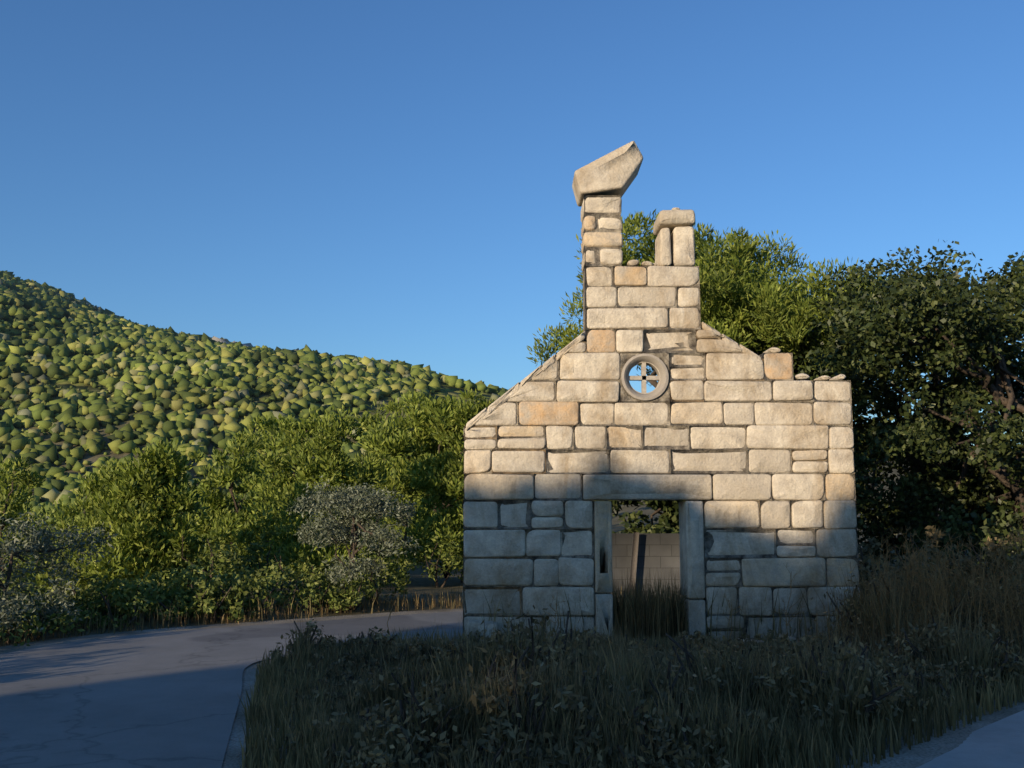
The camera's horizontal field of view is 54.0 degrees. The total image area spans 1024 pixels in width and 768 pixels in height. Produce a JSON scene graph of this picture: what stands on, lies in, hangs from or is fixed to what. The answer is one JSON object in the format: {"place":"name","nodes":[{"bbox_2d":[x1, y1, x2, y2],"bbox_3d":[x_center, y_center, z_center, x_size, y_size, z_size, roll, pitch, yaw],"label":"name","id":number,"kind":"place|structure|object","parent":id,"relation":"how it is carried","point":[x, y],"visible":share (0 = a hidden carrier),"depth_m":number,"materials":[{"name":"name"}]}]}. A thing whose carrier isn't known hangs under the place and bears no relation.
{"place":"outdoors","nodes":[
{"label":"outdoors","id":0,"kind":"place"},
{"bbox_2d":[0,270,179,333],"bbox_3d":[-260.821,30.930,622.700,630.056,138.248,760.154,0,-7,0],"label":"hill scrub","id":1,"kind":"object","parent":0,"point":[44,291],"depth_m":341.51,"materials":[{"name":"green plant"}]},
{"bbox_2d":[86,303,252,346],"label":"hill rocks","id":2,"kind":"object","parent":1,"relation":"on","point":[226,341],"depth_m":275.51,"materials":[{"name":"grey stone"}]},
{"bbox_2d":[0,611,462,767],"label":"road","id":3,"kind":"structure","parent":0,"point":[163,700],"depth_m":8.88,"materials":[{"name":"grey asphalt"}]},
{"bbox_2d":[0,306,1018,767],"bbox_3d":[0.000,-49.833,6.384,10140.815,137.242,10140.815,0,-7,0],"label":"ground","id":4,"kind":"structure","parent":0,"point":[420,584],"depth_m":127.06,"materials":[{"name":"green plant"}]},
{"bbox_2d":[0,476,421,635],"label":"grey shrub","id":5,"kind":"object","parent":4,"relation":"on","point":[367,504],"visible":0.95,"depth_m":15.94,"materials":[{"name":"green plant"}]},
{"bbox_2d":[0,608,462,767],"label":"road shoulder","id":6,"kind":"object","parent":4,"relation":"on","point":[233,756],"visible":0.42,"depth_m":12.22},
{"bbox_2d":[0,530,462,645],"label":"scrub leaves","id":7,"kind":"object","parent":4,"relation":"on","point":[242,573],"visible":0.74,"depth_m":15.66,"materials":[{"name":"green plant"}]},
{"bbox_2d":[3,415,462,593],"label":"shrubs","id":8,"kind":"object","parent":4,"relation":"on","point":[67,510],"visible":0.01,"depth_m":47.24,"materials":[{"name":"green plant"}]},
{"bbox_2d":[0,285,510,574],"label":"hill scrub","id":9,"kind":"object","parent":4,"relation":"on","point":[204,358],"visible":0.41,"depth_m":195.02,"materials":[{"name":"green plant"}]},
{"bbox_2d":[0,209,905,604],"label":"trees","id":10,"kind":"object","parent":4,"relation":"on","point":[738,291],"visible":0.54,"depth_m":23.14,"materials":[{"name":"green plant"}]},
{"bbox_2d":[0,558,1023,654],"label":"dry grass","id":11,"kind":"structure","parent":4,"relation":"on","point":[649,628],"depth_m":12.10,"materials":[{"name":"plant"}]},
{"bbox_2d":[0,301,1023,640],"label":"trees","id":12,"kind":"object","parent":4,"relation":"on","point":[1010,401],"visible":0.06,"depth_m":19.79,"materials":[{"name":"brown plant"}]},
{"bbox_2d":[1,572,1023,767],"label":"grass","id":13,"kind":"structure","parent":4,"relation":"on","point":[803,747],"depth_m":7.07,"materials":[{"name":"green plant"}]},
{"bbox_2d":[629,532,638,594],"bbox_3d":[2.160,3.269,17.849,0.220,1.250,0.040,0,-7,0],"label":"plank","id":14,"kind":"object","parent":4,"relation":"on","point":[634,550],"visible":0.64,"depth_m":17.86,"materials":[{"name":"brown wood"}]},
{"bbox_2d":[611,533,680,601],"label":"block wall","id":15,"kind":"structure","parent":4,"relation":"on","point":[660,552],"depth_m":18.05,"materials":[{"name":"concrete"}]},
{"bbox_2d":[443,141,859,642],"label":"chapel stones","id":16,"kind":"object","parent":4,"relation":"on","point":[777,425],"visible":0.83,"depth_m":12.47,"materials":[{"name":"beige stone"}]},
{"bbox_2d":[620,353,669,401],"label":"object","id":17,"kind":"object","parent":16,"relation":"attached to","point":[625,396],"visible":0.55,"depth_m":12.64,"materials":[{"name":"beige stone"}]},
{"bbox_2d":[288,542,1023,767],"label":"weeds","id":18,"kind":"object","parent":4,"relation":"on","point":[629,655],"visible":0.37,"depth_m":7.11,"materials":[{"name":"green plant"}]},
{"bbox_2d":[463,195,859,636],"bbox_3d":[1.830,0.404,12.836,4.860,5.660,0.533,0,-7,0],"label":"joint","id":19,"kind":"object","parent":4,"relation":"on","point":[693,338],"visible":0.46,"depth_m":12.51,"materials":[{"name":"grey concrete"}]},
{"bbox_2d":[621,353,668,401],"bbox_3d":[1.670,-0.064,12.803,0.594,0.594,0.418,0,-7,0],"label":"round window frame","id":20,"kind":"object","parent":19,"relation":"in","point":[657,365],"visible":0.98,"depth_m":12.63,"materials":[{"name":"stone"}]},
{"bbox_2d":[378,515,1023,653],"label":"dry weeds","id":21,"kind":"object","parent":4,"relation":"on","point":[982,575],"visible":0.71,"depth_m":10.83,"materials":[{"name":"brown plant"}]},
{"bbox_2d":[594,239,1023,580],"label":"dark tree","id":22,"kind":"object","parent":4,"relation":"on","point":[954,309],"visible":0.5,"depth_m":19.23,"materials":[{"name":"green plant"}]},
{"bbox_2d":[818,690,1023,767],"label":"track shoulder","id":23,"kind":"object","parent":4,"relation":"on","point":[918,755],"visible":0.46,"depth_m":6.94},
{"bbox_2d":[834,560,1023,643],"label":"grass","id":24,"kind":"structure","parent":4,"relation":"on","point":[977,582],"depth_m":11.08,"materials":[{"name":"green plant"}]},
{"bbox_2d":[0,0,1023,444],"label":"sky","id":25,"kind":"structure","parent":0,"point":[388,180],"materials":[{"name":"blue"}]},
{"bbox_2d":[1,525,1023,767],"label":"shrub","id":26,"kind":"object","parent":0,"point":[384,760],"depth_m":7.26,"materials":[{"name":"green plant"}]},
{"bbox_2d":[916,710,1023,767],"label":"track","id":27,"kind":"structure","parent":0,"point":[999,744],"depth_m":6.80,"materials":[{"name":"grey asphalt"}]}
]}

